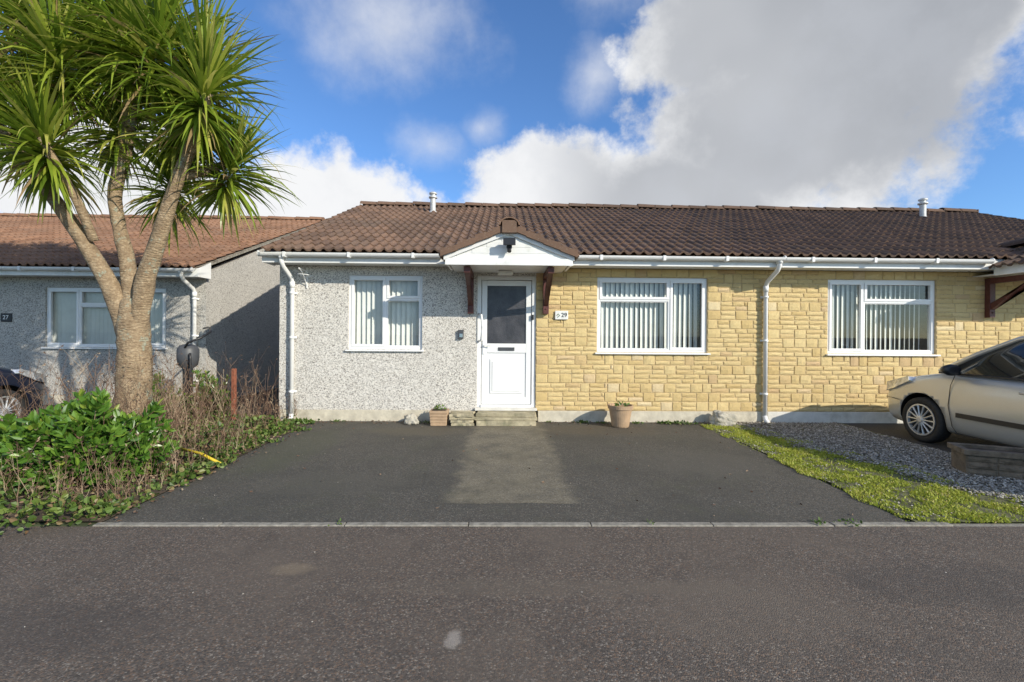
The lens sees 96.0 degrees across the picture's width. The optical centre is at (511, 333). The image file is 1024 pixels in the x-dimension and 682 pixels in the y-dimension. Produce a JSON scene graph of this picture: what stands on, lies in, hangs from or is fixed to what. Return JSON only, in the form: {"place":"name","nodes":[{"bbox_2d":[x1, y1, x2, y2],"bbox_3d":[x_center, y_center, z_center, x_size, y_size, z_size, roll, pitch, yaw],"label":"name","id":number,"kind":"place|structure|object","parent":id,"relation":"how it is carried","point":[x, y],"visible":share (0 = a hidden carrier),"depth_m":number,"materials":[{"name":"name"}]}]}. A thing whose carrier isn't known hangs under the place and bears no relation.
{"place":"outdoors","nodes":[
{"label":"outdoors","id":0,"kind":"place"},
{"bbox_2d":[22,405,110,424],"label":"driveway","id":1,"kind":"structure","parent":0,"point":[42,406],"depth_m":8.26,"materials":[{"name":"grey asphalt"}]},
{"bbox_2d":[0,367,46,421],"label":"parked car","id":2,"kind":"object","parent":1,"relation":"on","point":[13,384],"visible":0.62,"depth_m":6.46,"materials":[{"name":"black paint"}]},
{"bbox_2d":[0,388,308,520],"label":"garden bed","id":3,"kind":"object","parent":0,"point":[67,515],"visible":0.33,"depth_m":4.13,"materials":[{"name":"soil"}]},
{"bbox_2d":[0,412,38,453],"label":"shrub","id":4,"kind":"object","parent":3,"relation":"on","point":[7,422],"visible":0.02,"depth_m":4.46,"materials":[{"name":"green plant"}]},
{"bbox_2d":[0,386,179,489],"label":"shrub","id":5,"kind":"object","parent":3,"relation":"on","point":[86,416],"visible":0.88,"depth_m":4.12,"materials":[{"name":"green plant"}]},
{"bbox_2d":[0,342,299,508],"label":"dead stems","id":6,"kind":"object","parent":3,"relation":"on","point":[180,408],"visible":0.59,"depth_m":5.28,"materials":[{"name":"brown plant"}]},
{"bbox_2d":[0,0,304,418],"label":"cordyline tree","id":7,"kind":"object","parent":3,"relation":"on","point":[99,59],"visible":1,"depth_m":5.51,"materials":[{"name":"green plant"}]},
{"bbox_2d":[0,396,319,534],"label":"ivy","id":8,"kind":"object","parent":3,"relation":"on","point":[183,472],"visible":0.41,"depth_m":4.14,"materials":[{"name":"green plant"}]},
{"bbox_2d":[152,371,181,416],"bbox_3d":[-5.737,0.986,7.515,0.808,0.756,0.743,0,0,-1],"label":"shrub","id":9,"kind":"object","parent":3,"relation":"on","point":[156,388],"visible":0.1,"depth_m":7.54,"materials":[{"name":"green plant"}]},
{"bbox_2d":[176,326,211,413],"bbox_3d":[-5.555,0.610,8.063,0.491,1.498,1.251,0,0,-34],"label":"charging post","id":10,"kind":"object","parent":3,"relation":"on","point":[192,351],"visible":0.71,"depth_m":7.61,"materials":[{"name":"grey plastic"}]},
{"bbox_2d":[180,447,221,464],"bbox_3d":[-3.242,1.271,4.801,0.578,0.137,0.033,0,0,18],"label":"yellow pipe","id":11,"kind":"object","parent":3,"relation":"on","point":[200,453],"visible":0.81,"depth_m":4.79,"materials":[{"name":"plastic"}]},
{"bbox_2d":[178,370,230,417],"bbox_3d":[-4.901,0.966,7.428,0.746,0.820,0.723,0,0,-1],"label":"shrub","id":12,"kind":"object","parent":3,"relation":"on","point":[210,391],"visible":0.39,"depth_m":7.33,"materials":[{"name":"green plant"}]},
{"bbox_2d":[231,368,236,422],"bbox_3d":[-4.109,0.940,6.807,0.055,0.860,0.055,0,0,-1],"label":"wooden post","id":13,"kind":"object","parent":3,"relation":"on","point":[234,380],"visible":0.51,"depth_m":6.78,"materials":[{"name":"red wood"}]},
{"bbox_2d":[105,421,906,521],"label":"driveway","id":14,"kind":"structure","parent":0,"point":[329,483],"depth_m":4.25,"materials":[{"name":"grey asphalt"}]},
{"bbox_2d":[404,413,418,424],"bbox_3d":[-1.545,1.301,7.095,0.245,0.156,0.191,0,0,-1],"label":"rock","id":15,"kind":"object","parent":14,"relation":"on","point":[411,418],"visible":1,"depth_m":7.03,"materials":[{"name":"white stone"}]},
{"bbox_2d":[3,417,852,524],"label":"leaf litter","id":16,"kind":"object","parent":14,"relation":"on","point":[135,511],"visible":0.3,"depth_m":4.36,"materials":[{"name":"brown plant"}]},
{"bbox_2d":[429,404,448,425],"bbox_3d":[-1.112,1.226,7.062,0.272,0.322,0.272,0,0,-1],"label":"square planter","id":17,"kind":"object","parent":14,"relation":"on","point":[438,415],"visible":1,"depth_m":6.94,"materials":[{"name":"ceramic"}]},
{"bbox_2d":[258,417,862,526],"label":"weeds","id":18,"kind":"object","parent":14,"relation":"on","point":[305,421],"visible":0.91,"depth_m":7.03,"materials":[{"name":"green plant"}]},
{"bbox_2d":[608,400,633,427],"bbox_3d":[1.649,1.201,7.010,0.386,0.412,0.386,0,0,-1],"label":"plant pot","id":19,"kind":"object","parent":14,"relation":"on","point":[620,414],"visible":1,"depth_m":6.89,"materials":[{"name":"ceramic"}]},
{"bbox_2d":[418,421,602,503],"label":"path","id":20,"kind":"structure","parent":0,"point":[554,464],"depth_m":4.78,"materials":[{"name":"concrete"}]},
{"bbox_2d":[449,411,475,425],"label":"stacked stone slabs","id":21,"kind":"object","parent":20,"relation":"on","point":[461,418],"depth_m":6.97,"materials":[{"name":"beige stone"}]},
{"bbox_2d":[0,526,1023,681],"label":"road","id":22,"kind":"structure","parent":0,"point":[437,604],"depth_m":2.39,"materials":[{"name":"grey asphalt"}]},
{"bbox_2d":[0,414,1023,525],"bbox_3d":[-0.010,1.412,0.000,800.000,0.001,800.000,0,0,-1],"label":"ground","id":23,"kind":"structure","parent":0,"point":[40,523],"depth_m":3.49,"materials":[{"name":"green plant"}]},
{"bbox_2d":[0,213,325,404],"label":"detached bungalow","id":24,"kind":"object","parent":23,"relation":"on","point":[226,290],"visible":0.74,"depth_m":8.88,"materials":[{"name":"concrete"}]},
{"bbox_2d":[41,287,167,348],"bbox_3d":[-7.688,-0.296,8.793,2.320,1.160,0.241,0,0,-1],"label":"window","id":25,"kind":"structure","parent":24,"relation":"in","point":[79,318],"depth_m":8.86,"materials":[{"name":"white plastic"}]},
{"bbox_2d":[256,192,786,425],"bbox_3d":[0.102,-0.959,11.343,7.913,4.760,10.160,0,0,-1],"label":"semi detached bungalow","id":26,"kind":"object","parent":23,"relation":"on","point":[507,314],"visible":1,"depth_m":7.37,"materials":[{"name":"stone"}]},
{"bbox_2d":[345,275,423,351],"bbox_3d":[-2.012,-0.330,7.392,1.240,1.210,0.241,0,0,-1],"label":"window","id":27,"kind":"structure","parent":26,"relation":"in","point":[385,311],"depth_m":7.48,"materials":[{"name":"white plastic"}]},
{"bbox_2d":[477,276,535,407],"bbox_3d":[-0.090,0.122,7.392,0.940,2.105,0.115,0,0,-1],"label":"door","id":28,"kind":"structure","parent":26,"relation":"in","point":[506,371],"depth_m":7.40,"materials":[{"name":"white plastic"}]},
{"bbox_2d":[595,277,710,354],"bbox_3d":[2.252,-0.288,7.466,1.850,1.230,0.241,0,0,-1],"label":"window","id":29,"kind":"structure","parent":26,"relation":"in","point":[627,284],"depth_m":7.55,"materials":[{"name":"white plastic"}]},
{"bbox_2d":[93,522,1023,526],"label":"kerb","id":30,"kind":"structure","parent":23,"relation":"on","point":[583,524],"depth_m":3.38,"materials":[{"name":"concrete"}]},
{"bbox_2d":[671,198,1023,422],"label":"semi detached bungalow","id":31,"kind":"object","parent":23,"relation":"on","point":[865,304],"visible":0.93,"depth_m":7.47,"materials":[{"name":"stone"}]},
{"bbox_2d":[826,280,940,355],"bbox_3d":[5.992,-0.261,7.532,1.850,1.230,0.243,0,0,-1],"label":"window","id":32,"kind":"structure","parent":31,"relation":"in","point":[862,299],"depth_m":7.51,"materials":[{"name":"white plastic"}]},
{"bbox_2d":[0,0,1023,218],"label":"sky","id":33,"kind":"structure","parent":0,"point":[780,103],"materials":[{"name":"blue"}]},
{"bbox_2d":[698,422,1023,521],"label":"gravel ground","id":34,"kind":"structure","parent":0,"point":[933,518],"depth_m":4.39,"materials":[{"name":"grey gravel"}]},
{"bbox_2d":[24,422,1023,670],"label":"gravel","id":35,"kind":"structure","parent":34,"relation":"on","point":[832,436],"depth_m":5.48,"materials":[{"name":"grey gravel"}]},
{"bbox_2d":[709,410,736,425],"bbox_3d":[3.292,1.305,7.211,0.422,0.219,0.299,0,0,-1],"label":"rock","id":36,"kind":"object","parent":34,"relation":"on","point":[718,417],"visible":0.92,"depth_m":7.11,"materials":[{"name":"white stone"}]},
{"bbox_2d":[701,424,1023,522],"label":"grass","id":37,"kind":"structure","parent":34,"relation":"on","point":[943,492],"depth_m":4.30,"materials":[{"name":"green plant"}]},
{"bbox_2d":[947,442,1023,479],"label":"stone trough","id":38,"kind":"object","parent":34,"relation":"on","point":[990,460],"visible":1,"depth_m":4.60,"materials":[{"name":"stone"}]},
{"bbox_2d":[843,423,1011,452],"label":"driveway","id":39,"kind":"structure","parent":0,"point":[897,430],"depth_m":6.49,"materials":[{"name":"grey asphalt"}]},
{"bbox_2d":[887,336,1023,447],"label":"parked car","id":40,"kind":"object","parent":39,"relation":"on","point":[978,395],"visible":1,"depth_m":5.51,"materials":[{"name":"silver metal"}]}
]}

